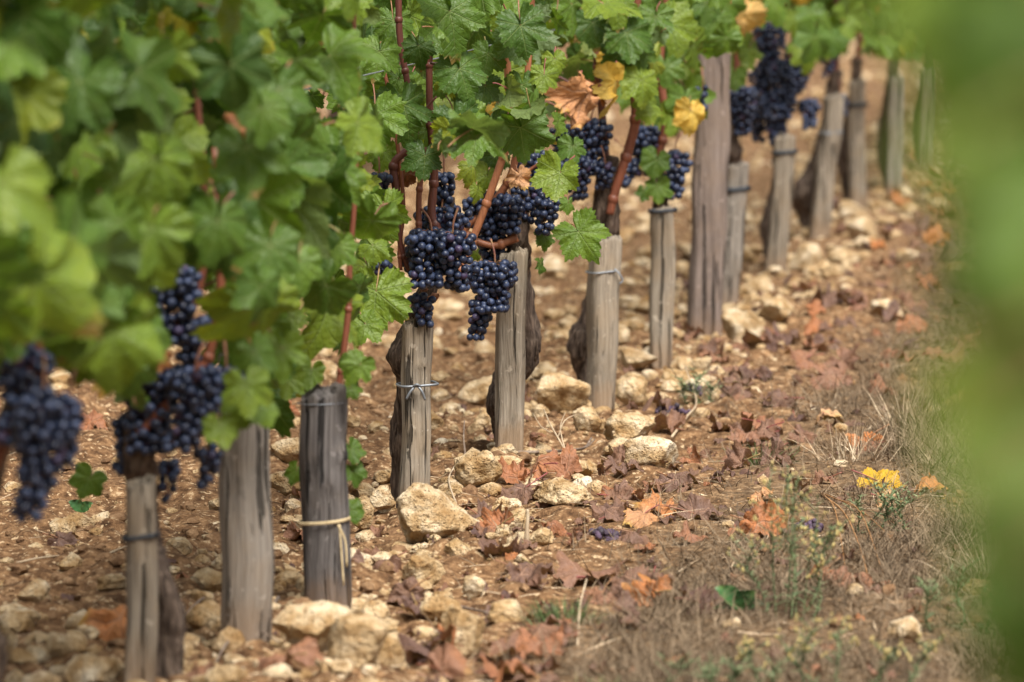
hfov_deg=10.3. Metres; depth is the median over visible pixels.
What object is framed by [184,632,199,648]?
limestone chunk
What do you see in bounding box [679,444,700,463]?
fallen leaf
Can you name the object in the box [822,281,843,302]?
fallen leaf
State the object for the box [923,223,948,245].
fallen leaf
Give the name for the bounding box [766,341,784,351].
fallen leaf
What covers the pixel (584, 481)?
limestone rock
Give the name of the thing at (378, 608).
limestone rock
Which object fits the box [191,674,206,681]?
limestone chunk
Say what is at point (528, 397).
fallen leaf
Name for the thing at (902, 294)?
fallen leaf
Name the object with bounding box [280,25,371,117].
grapevine
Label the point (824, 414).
fallen leaf
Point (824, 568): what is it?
fallen leaf
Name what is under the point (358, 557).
fallen leaf
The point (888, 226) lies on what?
fallen leaf
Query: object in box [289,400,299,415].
fallen leaf
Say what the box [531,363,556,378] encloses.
limestone chunk
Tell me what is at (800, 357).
fallen leaf
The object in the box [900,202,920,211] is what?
limestone chunk
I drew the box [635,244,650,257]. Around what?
limestone chunk
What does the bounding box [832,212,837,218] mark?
limestone chunk
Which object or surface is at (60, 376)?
limestone chunk
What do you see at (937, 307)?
fallen leaf
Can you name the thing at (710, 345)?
fallen leaf
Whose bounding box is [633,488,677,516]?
fallen leaf
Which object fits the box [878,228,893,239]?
fallen leaf
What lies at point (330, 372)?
limestone chunk
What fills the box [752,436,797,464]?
fallen leaf
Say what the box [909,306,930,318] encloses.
fallen leaf
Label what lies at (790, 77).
grapevine
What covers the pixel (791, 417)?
fallen leaf
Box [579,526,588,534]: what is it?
fallen leaf
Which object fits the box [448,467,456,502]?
twig
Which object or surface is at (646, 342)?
limestone chunk
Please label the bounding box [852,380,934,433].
dry grass tuft
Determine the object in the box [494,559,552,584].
fallen leaf
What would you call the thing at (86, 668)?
limestone rock
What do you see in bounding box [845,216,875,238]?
limestone rock
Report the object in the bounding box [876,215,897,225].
limestone chunk
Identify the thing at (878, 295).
fallen leaf
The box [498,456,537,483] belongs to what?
fallen leaf
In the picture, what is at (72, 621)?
limestone rock
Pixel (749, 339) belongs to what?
fallen leaf
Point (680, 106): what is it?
grapevine
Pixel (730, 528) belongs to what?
fallen leaf
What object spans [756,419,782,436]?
fallen leaf
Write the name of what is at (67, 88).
grapevine
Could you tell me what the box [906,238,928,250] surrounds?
fallen leaf
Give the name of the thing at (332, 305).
grapevine
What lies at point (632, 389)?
limestone rock
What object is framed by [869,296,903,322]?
fallen leaf
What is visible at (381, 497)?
limestone rock
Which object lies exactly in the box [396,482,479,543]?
limestone rock
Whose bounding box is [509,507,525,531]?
limestone rock
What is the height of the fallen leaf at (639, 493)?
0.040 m
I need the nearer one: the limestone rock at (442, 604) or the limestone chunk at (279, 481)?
the limestone rock at (442, 604)
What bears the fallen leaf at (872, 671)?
on the ground at (96, 445)
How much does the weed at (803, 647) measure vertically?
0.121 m
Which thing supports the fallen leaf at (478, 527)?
on the ground at (96, 445)
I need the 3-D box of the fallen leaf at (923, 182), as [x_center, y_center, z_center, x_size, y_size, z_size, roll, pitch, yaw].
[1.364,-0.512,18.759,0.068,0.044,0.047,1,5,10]
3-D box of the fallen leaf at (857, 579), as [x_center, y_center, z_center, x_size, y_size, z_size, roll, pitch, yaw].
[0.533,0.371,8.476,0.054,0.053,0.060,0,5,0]
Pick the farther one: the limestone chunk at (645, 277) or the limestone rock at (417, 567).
the limestone chunk at (645, 277)
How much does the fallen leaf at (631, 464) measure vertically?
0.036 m
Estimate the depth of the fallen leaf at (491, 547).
8.84 m
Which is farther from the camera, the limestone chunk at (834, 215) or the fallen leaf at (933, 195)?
the fallen leaf at (933, 195)
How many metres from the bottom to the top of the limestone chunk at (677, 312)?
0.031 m
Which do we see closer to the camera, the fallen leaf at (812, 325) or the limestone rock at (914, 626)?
the limestone rock at (914, 626)
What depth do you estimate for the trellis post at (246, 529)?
7.88 m
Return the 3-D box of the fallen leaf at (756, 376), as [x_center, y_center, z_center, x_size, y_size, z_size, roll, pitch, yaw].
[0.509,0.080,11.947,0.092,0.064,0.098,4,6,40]
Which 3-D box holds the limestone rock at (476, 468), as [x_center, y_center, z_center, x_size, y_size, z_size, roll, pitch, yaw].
[-0.058,0.225,9.850,0.085,0.078,0.084,0,5,0]
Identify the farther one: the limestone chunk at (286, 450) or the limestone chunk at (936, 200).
the limestone chunk at (936, 200)
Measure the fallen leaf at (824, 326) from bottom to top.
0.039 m
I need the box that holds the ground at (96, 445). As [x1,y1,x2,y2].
[0,1,986,681]
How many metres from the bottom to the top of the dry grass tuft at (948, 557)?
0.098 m
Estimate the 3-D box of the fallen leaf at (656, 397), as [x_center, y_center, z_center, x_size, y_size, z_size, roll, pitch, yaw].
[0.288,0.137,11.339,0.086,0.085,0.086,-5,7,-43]
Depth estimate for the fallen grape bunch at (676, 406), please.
11.32 m
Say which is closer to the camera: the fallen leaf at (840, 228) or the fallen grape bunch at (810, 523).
the fallen grape bunch at (810, 523)
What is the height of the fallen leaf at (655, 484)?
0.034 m
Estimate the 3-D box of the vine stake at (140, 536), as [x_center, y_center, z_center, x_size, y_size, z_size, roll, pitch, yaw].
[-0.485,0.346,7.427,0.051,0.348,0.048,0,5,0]
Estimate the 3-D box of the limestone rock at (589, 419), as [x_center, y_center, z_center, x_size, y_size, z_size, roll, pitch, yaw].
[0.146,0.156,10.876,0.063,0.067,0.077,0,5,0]
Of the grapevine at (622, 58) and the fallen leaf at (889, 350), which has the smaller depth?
the grapevine at (622, 58)
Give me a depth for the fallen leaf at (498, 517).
9.14 m
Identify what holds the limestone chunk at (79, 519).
on the ground at (96, 445)
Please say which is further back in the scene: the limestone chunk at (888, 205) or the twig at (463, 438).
the limestone chunk at (888, 205)
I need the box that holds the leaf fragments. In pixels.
[30,174,985,681]
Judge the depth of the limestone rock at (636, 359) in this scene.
12.16 m
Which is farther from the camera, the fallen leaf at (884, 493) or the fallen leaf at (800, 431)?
the fallen leaf at (800, 431)
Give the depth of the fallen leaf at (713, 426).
11.02 m
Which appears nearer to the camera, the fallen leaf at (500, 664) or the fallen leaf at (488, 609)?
the fallen leaf at (500, 664)
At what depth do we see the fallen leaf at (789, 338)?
12.79 m
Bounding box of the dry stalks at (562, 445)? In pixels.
[532,409,583,447]
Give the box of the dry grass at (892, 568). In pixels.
[366,196,989,681]
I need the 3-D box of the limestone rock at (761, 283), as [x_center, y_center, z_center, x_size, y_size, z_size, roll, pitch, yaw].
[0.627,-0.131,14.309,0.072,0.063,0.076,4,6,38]
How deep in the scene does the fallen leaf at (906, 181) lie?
18.83 m
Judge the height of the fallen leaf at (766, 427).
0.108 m
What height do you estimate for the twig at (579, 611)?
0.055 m
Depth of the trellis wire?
9.38 m
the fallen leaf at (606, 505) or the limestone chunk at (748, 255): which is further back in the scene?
the limestone chunk at (748, 255)
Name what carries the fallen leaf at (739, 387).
on the ground at (96, 445)
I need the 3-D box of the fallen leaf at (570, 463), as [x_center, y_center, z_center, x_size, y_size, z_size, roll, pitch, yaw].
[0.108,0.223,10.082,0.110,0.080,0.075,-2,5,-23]
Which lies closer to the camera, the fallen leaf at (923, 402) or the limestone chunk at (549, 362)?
the fallen leaf at (923, 402)
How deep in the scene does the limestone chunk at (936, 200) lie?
17.51 m
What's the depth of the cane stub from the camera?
8.94 m
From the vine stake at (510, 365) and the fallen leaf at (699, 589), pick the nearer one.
the fallen leaf at (699, 589)
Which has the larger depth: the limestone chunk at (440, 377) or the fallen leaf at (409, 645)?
the limestone chunk at (440, 377)
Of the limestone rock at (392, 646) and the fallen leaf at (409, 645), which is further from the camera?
the fallen leaf at (409, 645)
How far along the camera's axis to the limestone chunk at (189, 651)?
7.84 m
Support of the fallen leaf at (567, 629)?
on the ground at (96, 445)
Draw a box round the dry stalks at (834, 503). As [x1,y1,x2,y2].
[821,492,890,571]
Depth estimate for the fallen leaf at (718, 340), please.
12.55 m
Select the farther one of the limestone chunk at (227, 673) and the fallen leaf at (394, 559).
the fallen leaf at (394, 559)
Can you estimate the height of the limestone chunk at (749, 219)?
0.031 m
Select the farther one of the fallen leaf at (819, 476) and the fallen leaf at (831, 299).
the fallen leaf at (831, 299)
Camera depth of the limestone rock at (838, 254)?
15.02 m
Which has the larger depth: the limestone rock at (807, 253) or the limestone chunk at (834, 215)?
the limestone chunk at (834, 215)
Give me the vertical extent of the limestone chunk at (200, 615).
0.040 m
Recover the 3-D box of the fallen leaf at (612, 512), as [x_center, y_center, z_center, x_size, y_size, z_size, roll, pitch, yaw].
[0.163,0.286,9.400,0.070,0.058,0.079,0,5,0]
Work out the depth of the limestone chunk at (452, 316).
13.42 m
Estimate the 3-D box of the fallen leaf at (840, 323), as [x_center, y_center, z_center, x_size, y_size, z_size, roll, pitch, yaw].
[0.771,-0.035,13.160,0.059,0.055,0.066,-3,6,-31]
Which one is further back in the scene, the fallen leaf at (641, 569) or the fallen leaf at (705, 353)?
the fallen leaf at (705, 353)
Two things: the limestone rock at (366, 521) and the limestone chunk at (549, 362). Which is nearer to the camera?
the limestone rock at (366, 521)
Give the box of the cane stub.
[524,509,529,539]
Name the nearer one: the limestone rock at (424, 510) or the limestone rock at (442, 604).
the limestone rock at (442, 604)
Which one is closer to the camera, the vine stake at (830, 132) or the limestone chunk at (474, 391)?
the limestone chunk at (474, 391)
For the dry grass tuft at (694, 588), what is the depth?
8.36 m
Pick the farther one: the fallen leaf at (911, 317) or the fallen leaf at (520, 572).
the fallen leaf at (911, 317)
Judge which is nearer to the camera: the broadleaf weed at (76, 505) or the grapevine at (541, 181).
the broadleaf weed at (76, 505)
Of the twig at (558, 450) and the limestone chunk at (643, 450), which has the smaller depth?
the limestone chunk at (643, 450)
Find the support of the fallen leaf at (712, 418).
on the ground at (96, 445)
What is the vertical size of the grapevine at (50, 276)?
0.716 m
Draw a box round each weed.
[69,499,92,512]
[655,650,790,681]
[670,365,722,404]
[714,585,763,611]
[726,460,853,618]
[735,612,943,681]
[844,476,924,533]
[913,564,963,632]
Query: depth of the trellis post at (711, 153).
13.04 m
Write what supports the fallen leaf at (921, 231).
on the ground at (96, 445)
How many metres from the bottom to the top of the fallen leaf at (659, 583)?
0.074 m
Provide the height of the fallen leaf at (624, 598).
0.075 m
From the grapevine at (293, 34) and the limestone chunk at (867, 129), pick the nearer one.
the grapevine at (293, 34)
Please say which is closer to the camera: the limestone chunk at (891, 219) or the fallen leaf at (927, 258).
the fallen leaf at (927, 258)
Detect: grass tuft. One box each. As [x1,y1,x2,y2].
[511,593,608,625]
[570,672,644,681]
[655,574,747,605]
[714,438,802,465]
[786,419,906,461]
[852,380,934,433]
[907,528,965,580]
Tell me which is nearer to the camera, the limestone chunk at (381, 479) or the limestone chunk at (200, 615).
the limestone chunk at (200, 615)
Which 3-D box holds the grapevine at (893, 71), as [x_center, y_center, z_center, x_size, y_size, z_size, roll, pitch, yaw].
[1.238,-1.090,18.661,0.562,1.187,1.283,1,5,8]
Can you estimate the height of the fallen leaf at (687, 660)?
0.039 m
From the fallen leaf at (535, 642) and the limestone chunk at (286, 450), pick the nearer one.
the fallen leaf at (535, 642)
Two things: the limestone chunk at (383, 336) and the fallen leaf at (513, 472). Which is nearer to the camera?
the fallen leaf at (513, 472)
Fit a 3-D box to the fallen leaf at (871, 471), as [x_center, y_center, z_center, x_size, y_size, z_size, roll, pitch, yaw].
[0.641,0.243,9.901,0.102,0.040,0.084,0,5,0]
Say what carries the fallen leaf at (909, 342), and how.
on the ground at (96, 445)
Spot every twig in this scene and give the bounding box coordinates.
[16,555,58,562]
[185,594,215,616]
[215,596,280,661]
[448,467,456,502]
[460,605,488,613]
[463,420,465,453]
[517,437,594,453]
[576,578,586,645]
[671,366,696,437]
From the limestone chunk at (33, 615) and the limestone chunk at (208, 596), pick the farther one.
the limestone chunk at (208, 596)
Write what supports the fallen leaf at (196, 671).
on the ground at (96, 445)
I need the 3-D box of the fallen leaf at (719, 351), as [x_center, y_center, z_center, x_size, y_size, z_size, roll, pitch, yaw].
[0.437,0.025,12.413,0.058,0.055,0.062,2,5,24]
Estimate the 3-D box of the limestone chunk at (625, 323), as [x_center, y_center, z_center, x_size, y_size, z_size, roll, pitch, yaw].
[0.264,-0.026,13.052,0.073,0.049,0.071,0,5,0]
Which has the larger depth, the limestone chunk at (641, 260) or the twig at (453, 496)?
the limestone chunk at (641, 260)
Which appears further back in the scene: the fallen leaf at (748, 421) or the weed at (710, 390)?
the weed at (710, 390)
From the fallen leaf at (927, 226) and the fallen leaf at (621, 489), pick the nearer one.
the fallen leaf at (621, 489)
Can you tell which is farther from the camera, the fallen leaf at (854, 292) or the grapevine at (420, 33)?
the fallen leaf at (854, 292)
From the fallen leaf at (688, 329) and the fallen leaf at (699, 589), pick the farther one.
the fallen leaf at (688, 329)
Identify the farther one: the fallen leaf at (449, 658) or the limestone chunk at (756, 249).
the limestone chunk at (756, 249)
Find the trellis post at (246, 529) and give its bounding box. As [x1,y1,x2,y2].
[218,353,273,642]
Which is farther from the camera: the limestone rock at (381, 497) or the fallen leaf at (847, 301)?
the fallen leaf at (847, 301)
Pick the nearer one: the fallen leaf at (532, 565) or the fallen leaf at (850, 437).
the fallen leaf at (532, 565)
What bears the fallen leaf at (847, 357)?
on the ground at (96, 445)
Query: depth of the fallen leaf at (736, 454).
10.20 m
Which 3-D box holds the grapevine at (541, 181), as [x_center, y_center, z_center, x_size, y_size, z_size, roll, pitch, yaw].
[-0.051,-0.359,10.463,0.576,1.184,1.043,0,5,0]
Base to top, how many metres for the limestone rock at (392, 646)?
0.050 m
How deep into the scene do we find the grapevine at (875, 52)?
20.00 m
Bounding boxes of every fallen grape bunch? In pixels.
[588,526,620,540]
[654,403,690,414]
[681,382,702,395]
[793,518,823,532]
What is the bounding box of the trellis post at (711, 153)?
[687,53,730,337]
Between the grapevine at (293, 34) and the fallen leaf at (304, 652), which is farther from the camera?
the grapevine at (293, 34)
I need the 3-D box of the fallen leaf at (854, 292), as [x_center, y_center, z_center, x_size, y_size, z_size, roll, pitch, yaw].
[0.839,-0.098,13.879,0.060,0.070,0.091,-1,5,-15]
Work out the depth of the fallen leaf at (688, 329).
12.88 m
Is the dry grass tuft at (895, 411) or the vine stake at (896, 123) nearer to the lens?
the dry grass tuft at (895, 411)
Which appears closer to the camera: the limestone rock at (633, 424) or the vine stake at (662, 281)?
the limestone rock at (633, 424)
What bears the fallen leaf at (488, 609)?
on the ground at (96, 445)
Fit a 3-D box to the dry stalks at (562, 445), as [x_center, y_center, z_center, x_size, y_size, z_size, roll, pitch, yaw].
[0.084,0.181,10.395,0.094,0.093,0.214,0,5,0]
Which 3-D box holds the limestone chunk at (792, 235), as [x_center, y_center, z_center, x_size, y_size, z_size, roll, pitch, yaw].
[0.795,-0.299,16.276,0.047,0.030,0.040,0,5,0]
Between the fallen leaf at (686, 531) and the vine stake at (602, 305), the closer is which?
the fallen leaf at (686, 531)
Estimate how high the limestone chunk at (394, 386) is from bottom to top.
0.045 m
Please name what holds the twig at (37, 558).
on the ground at (96, 445)
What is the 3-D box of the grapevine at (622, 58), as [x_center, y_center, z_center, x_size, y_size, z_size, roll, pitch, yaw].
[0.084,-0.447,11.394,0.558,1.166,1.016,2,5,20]
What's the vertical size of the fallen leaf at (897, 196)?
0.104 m
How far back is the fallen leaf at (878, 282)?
14.31 m
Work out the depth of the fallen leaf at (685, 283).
14.30 m
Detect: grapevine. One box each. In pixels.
[0,0,289,681]
[0,0,382,679]
[0,145,111,369]
[83,0,510,525]
[201,0,556,507]
[272,9,357,89]
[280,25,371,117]
[363,0,611,441]
[535,0,731,382]
[541,0,747,208]
[640,0,833,165]
[659,0,873,258]
[767,0,893,238]
[816,6,896,199]
[855,6,900,189]
[871,48,920,121]
[879,0,1023,681]
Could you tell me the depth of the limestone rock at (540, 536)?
8.99 m
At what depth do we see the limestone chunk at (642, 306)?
13.71 m
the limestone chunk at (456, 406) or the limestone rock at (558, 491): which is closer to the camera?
the limestone rock at (558, 491)
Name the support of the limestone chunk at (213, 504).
on the ground at (96, 445)
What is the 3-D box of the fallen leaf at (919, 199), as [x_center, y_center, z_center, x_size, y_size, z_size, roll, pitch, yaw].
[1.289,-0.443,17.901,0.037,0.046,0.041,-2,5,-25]
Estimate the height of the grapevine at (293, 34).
1.218 m
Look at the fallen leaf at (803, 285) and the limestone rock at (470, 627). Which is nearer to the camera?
the limestone rock at (470, 627)
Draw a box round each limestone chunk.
[0,608,40,624]
[0,618,17,652]
[47,369,77,387]
[51,383,68,389]
[63,512,95,528]
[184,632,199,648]
[184,647,200,657]
[185,600,220,629]
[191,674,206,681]
[200,591,213,602]
[203,638,214,649]
[204,665,243,681]
[208,498,218,509]
[270,437,298,462]
[270,471,299,496]
[280,515,294,521]
[311,360,337,379]
[318,348,333,357]
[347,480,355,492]
[351,548,371,561]
[373,468,390,483]
[381,334,395,338]
[392,381,396,388]
[431,388,450,401]
[432,374,445,381]
[433,312,462,321]
[443,347,458,353]
[448,402,460,410]
[458,375,491,404]
[487,599,523,623]
[514,553,527,562]
[530,214,564,231]
[531,244,541,254]
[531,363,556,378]
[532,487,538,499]
[537,361,556,366]
[619,319,640,327]
[620,227,636,235]
[623,435,678,468]
[627,301,638,311]
[633,257,650,265]
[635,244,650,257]
[635,294,648,313]
[642,275,649,280]
[643,339,649,345]
[668,200,674,205]
[674,307,680,316]
[684,139,692,144]
[690,356,711,369]
[743,244,753,261]
[745,215,754,223]
[748,244,762,255]
[789,231,796,239]
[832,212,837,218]
[865,127,870,132]
[866,150,877,162]
[870,299,903,316]
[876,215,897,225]
[879,202,894,211]
[895,249,919,263]
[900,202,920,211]
[933,197,939,206]
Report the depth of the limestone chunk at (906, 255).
15.35 m
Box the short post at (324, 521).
[297,382,351,609]
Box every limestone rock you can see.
[63,654,120,681]
[64,610,86,630]
[272,600,352,651]
[327,614,389,666]
[352,498,374,529]
[360,600,389,618]
[369,485,395,510]
[378,633,404,668]
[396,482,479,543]
[401,555,445,585]
[419,595,461,622]
[441,605,484,657]
[454,450,502,486]
[462,575,485,598]
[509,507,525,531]
[530,527,553,545]
[534,477,594,505]
[536,371,590,412]
[572,406,604,433]
[573,476,591,486]
[604,411,655,439]
[615,377,647,405]
[620,347,657,370]
[661,369,691,386]
[721,308,765,341]
[745,276,773,291]
[758,295,793,323]
[790,242,823,269]
[826,246,859,263]
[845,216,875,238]
[887,616,920,641]
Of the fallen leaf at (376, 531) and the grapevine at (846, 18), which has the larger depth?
the grapevine at (846, 18)
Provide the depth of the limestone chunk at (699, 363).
12.12 m
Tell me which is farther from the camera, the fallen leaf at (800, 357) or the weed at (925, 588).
the fallen leaf at (800, 357)
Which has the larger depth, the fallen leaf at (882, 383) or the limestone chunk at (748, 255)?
the limestone chunk at (748, 255)
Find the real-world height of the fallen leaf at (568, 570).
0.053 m
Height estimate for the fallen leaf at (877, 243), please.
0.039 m
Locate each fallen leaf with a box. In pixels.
[42,531,78,545]
[78,604,126,640]
[81,409,108,430]
[185,662,215,676]
[258,637,324,670]
[282,498,300,508]
[283,521,301,540]
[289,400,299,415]
[351,549,364,562]
[352,539,380,562]
[370,525,384,537]
[373,551,406,572]
[385,576,430,607]
[398,628,441,664]
[400,593,425,618]
[416,641,472,677]
[435,623,463,647]
[467,497,503,518]
[468,507,517,531]
[469,521,494,537]
[477,655,537,681]
[478,531,524,557]
[478,659,510,675]
[483,595,508,621]
[484,631,520,657]
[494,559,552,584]
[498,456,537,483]
[500,468,547,504]
[505,624,577,659]
[520,557,554,578]
[522,655,561,675]
[525,388,533,402]
[526,451,564,479]
[526,622,563,640]
[527,432,545,447]
[534,518,568,536]
[546,442,593,479]
[551,548,632,588]
[558,620,578,647]
[560,526,580,544]
[576,578,617,603]
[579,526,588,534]
[590,495,630,522]
[597,478,638,500]
[600,502,611,508]
[601,444,624,468]
[605,564,657,596]
[607,455,643,475]
[610,590,655,630]
[613,527,649,544]
[621,572,674,607]
[623,504,659,528]
[630,488,645,501]
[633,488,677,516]
[641,390,670,411]
[645,481,669,491]
[648,562,674,579]
[651,407,686,434]
[653,471,700,491]
[666,492,726,519]
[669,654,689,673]
[672,520,708,543]
[673,319,684,331]
[676,581,723,613]
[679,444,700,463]
[680,320,699,339]
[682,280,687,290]
[684,326,704,341]
[696,349,729,363]
[698,338,716,352]
[698,342,724,355]
[701,366,717,373]
[707,413,743,431]
[710,421,734,432]
[714,336,725,348]
[716,378,735,397]
[722,372,751,385]
[723,358,748,372]
[724,440,759,469]
[726,427,778,445]
[727,523,741,535]
[729,382,758,397]
[730,498,788,536]
[732,328,770,351]
[738,365,773,381]
[740,411,784,432]
[747,487,773,501]
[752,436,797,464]
[756,416,783,440]
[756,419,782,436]
[760,388,803,407]
[763,321,801,345]
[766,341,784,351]
[784,347,823,369]
[786,422,816,444]
[787,410,807,421]
[792,278,816,291]
[801,334,838,350]
[802,299,825,314]
[802,360,854,389]
[803,314,830,335]
[803,335,829,351]
[805,284,842,310]
[808,470,841,484]
[809,557,840,580]
[813,565,889,588]
[814,408,844,427]
[818,321,838,331]
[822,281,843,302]
[824,335,841,343]
[824,343,859,369]
[831,219,846,234]
[833,196,839,210]
[833,313,857,329]
[835,290,867,308]
[842,287,867,303]
[845,424,888,449]
[850,299,867,310]
[851,467,904,489]
[855,572,881,593]
[857,441,884,452]
[865,661,895,679]
[868,372,897,395]
[869,238,886,250]
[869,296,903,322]
[870,489,897,508]
[874,279,890,286]
[874,291,885,299]
[877,256,896,265]
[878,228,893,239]
[880,348,901,358]
[883,222,892,229]
[884,186,905,200]
[885,189,909,205]
[889,250,895,262]
[892,290,927,309]
[894,313,928,333]
[897,351,918,361]
[898,397,926,416]
[900,338,922,351]
[901,221,924,235]
[903,178,910,184]
[903,182,922,198]
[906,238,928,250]
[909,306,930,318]
[910,274,923,286]
[912,208,931,220]
[912,261,928,274]
[914,193,927,203]
[914,228,926,237]
[914,253,934,266]
[914,472,950,492]
[916,215,937,230]
[919,179,932,185]
[920,183,933,195]
[922,344,965,362]
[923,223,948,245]
[927,192,940,197]
[934,305,957,310]
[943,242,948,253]
[956,340,966,350]
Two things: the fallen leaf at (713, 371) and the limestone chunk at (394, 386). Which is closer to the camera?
the limestone chunk at (394, 386)
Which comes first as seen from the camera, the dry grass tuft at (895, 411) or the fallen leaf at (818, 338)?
the dry grass tuft at (895, 411)
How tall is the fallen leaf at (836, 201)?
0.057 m
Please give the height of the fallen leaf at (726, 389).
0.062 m
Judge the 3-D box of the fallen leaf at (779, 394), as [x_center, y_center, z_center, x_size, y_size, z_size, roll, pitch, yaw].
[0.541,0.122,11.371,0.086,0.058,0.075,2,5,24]
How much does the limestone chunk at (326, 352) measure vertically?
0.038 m
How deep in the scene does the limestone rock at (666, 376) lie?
11.72 m
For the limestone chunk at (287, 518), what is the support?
on the ground at (96, 445)
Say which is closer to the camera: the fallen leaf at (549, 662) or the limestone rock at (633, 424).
the fallen leaf at (549, 662)
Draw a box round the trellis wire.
[91,17,627,138]
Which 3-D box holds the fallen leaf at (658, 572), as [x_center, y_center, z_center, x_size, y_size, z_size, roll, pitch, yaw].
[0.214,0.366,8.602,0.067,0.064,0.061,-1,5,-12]
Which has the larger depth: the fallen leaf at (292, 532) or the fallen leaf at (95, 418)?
the fallen leaf at (95, 418)
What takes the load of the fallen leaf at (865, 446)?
on the ground at (96, 445)
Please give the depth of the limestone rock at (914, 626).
7.99 m
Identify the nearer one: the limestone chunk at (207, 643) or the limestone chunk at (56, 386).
the limestone chunk at (207, 643)
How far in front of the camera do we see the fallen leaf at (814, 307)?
13.46 m
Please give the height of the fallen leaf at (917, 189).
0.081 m
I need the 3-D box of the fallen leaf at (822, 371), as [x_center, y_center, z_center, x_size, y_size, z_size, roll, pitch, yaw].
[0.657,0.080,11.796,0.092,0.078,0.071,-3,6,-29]
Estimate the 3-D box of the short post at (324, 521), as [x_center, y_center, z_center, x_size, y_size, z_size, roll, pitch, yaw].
[-0.274,0.251,8.321,0.080,0.385,0.077,0,5,0]
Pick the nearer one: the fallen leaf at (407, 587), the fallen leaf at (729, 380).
the fallen leaf at (407, 587)
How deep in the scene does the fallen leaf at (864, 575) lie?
8.62 m
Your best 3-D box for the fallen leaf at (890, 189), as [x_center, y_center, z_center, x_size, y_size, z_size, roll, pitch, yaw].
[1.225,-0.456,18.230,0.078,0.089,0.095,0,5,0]
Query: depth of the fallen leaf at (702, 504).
9.46 m
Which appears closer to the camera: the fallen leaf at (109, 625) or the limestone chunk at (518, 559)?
the fallen leaf at (109, 625)
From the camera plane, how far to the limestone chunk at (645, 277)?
14.56 m
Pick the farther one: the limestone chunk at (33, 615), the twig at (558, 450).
the twig at (558, 450)
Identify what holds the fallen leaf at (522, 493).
on the ground at (96, 445)
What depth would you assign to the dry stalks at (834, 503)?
9.17 m
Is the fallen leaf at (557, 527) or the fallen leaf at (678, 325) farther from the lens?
the fallen leaf at (678, 325)
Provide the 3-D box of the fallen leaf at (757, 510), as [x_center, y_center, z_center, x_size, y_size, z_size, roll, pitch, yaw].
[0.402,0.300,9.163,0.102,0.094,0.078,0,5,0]
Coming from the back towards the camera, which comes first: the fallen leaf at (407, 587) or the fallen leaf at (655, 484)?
the fallen leaf at (655, 484)
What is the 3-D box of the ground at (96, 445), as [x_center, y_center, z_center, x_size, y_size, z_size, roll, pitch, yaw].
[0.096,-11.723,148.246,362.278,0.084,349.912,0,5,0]
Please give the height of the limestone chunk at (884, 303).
0.058 m
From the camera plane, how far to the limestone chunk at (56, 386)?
11.61 m
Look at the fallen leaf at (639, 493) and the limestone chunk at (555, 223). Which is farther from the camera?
the limestone chunk at (555, 223)
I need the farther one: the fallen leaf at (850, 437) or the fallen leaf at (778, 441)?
the fallen leaf at (850, 437)
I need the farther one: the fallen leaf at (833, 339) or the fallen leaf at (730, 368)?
the fallen leaf at (833, 339)
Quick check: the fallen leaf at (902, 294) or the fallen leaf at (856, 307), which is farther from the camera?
the fallen leaf at (902, 294)
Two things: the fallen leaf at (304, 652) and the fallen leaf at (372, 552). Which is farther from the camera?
the fallen leaf at (372, 552)
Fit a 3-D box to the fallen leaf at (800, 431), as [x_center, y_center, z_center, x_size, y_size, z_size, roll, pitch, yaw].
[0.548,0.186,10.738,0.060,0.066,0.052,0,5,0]
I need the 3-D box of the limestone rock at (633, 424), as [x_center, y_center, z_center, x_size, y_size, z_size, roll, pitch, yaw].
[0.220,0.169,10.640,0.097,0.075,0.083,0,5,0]
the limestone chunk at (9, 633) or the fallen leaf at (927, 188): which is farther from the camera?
the fallen leaf at (927, 188)
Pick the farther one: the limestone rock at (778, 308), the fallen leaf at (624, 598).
the limestone rock at (778, 308)
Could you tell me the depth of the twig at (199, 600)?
8.26 m
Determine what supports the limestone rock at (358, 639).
on the ground at (96, 445)
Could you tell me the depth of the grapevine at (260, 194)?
7.35 m
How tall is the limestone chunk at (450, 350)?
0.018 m
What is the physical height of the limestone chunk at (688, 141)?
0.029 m
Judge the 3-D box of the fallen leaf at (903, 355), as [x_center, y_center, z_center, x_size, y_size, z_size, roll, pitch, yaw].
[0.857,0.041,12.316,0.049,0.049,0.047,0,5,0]
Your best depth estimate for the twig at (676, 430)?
11.28 m
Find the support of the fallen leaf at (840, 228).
on the ground at (96, 445)
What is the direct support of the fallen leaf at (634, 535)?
on the ground at (96, 445)
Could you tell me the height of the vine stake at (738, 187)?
0.406 m
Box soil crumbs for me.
[0,101,973,681]
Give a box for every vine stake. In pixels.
[121,474,158,681]
[396,317,438,496]
[495,246,527,450]
[585,235,623,411]
[648,205,677,368]
[722,161,750,303]
[765,131,797,272]
[808,92,843,238]
[846,78,868,208]
[886,75,905,189]
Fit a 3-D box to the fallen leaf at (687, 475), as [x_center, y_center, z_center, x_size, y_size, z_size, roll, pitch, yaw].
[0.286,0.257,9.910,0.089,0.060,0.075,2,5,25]
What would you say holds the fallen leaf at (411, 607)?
on the ground at (96, 445)
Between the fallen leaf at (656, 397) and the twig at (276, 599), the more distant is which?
the fallen leaf at (656, 397)
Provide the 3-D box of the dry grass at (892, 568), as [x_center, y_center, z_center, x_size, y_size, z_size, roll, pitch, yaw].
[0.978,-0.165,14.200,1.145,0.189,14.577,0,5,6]

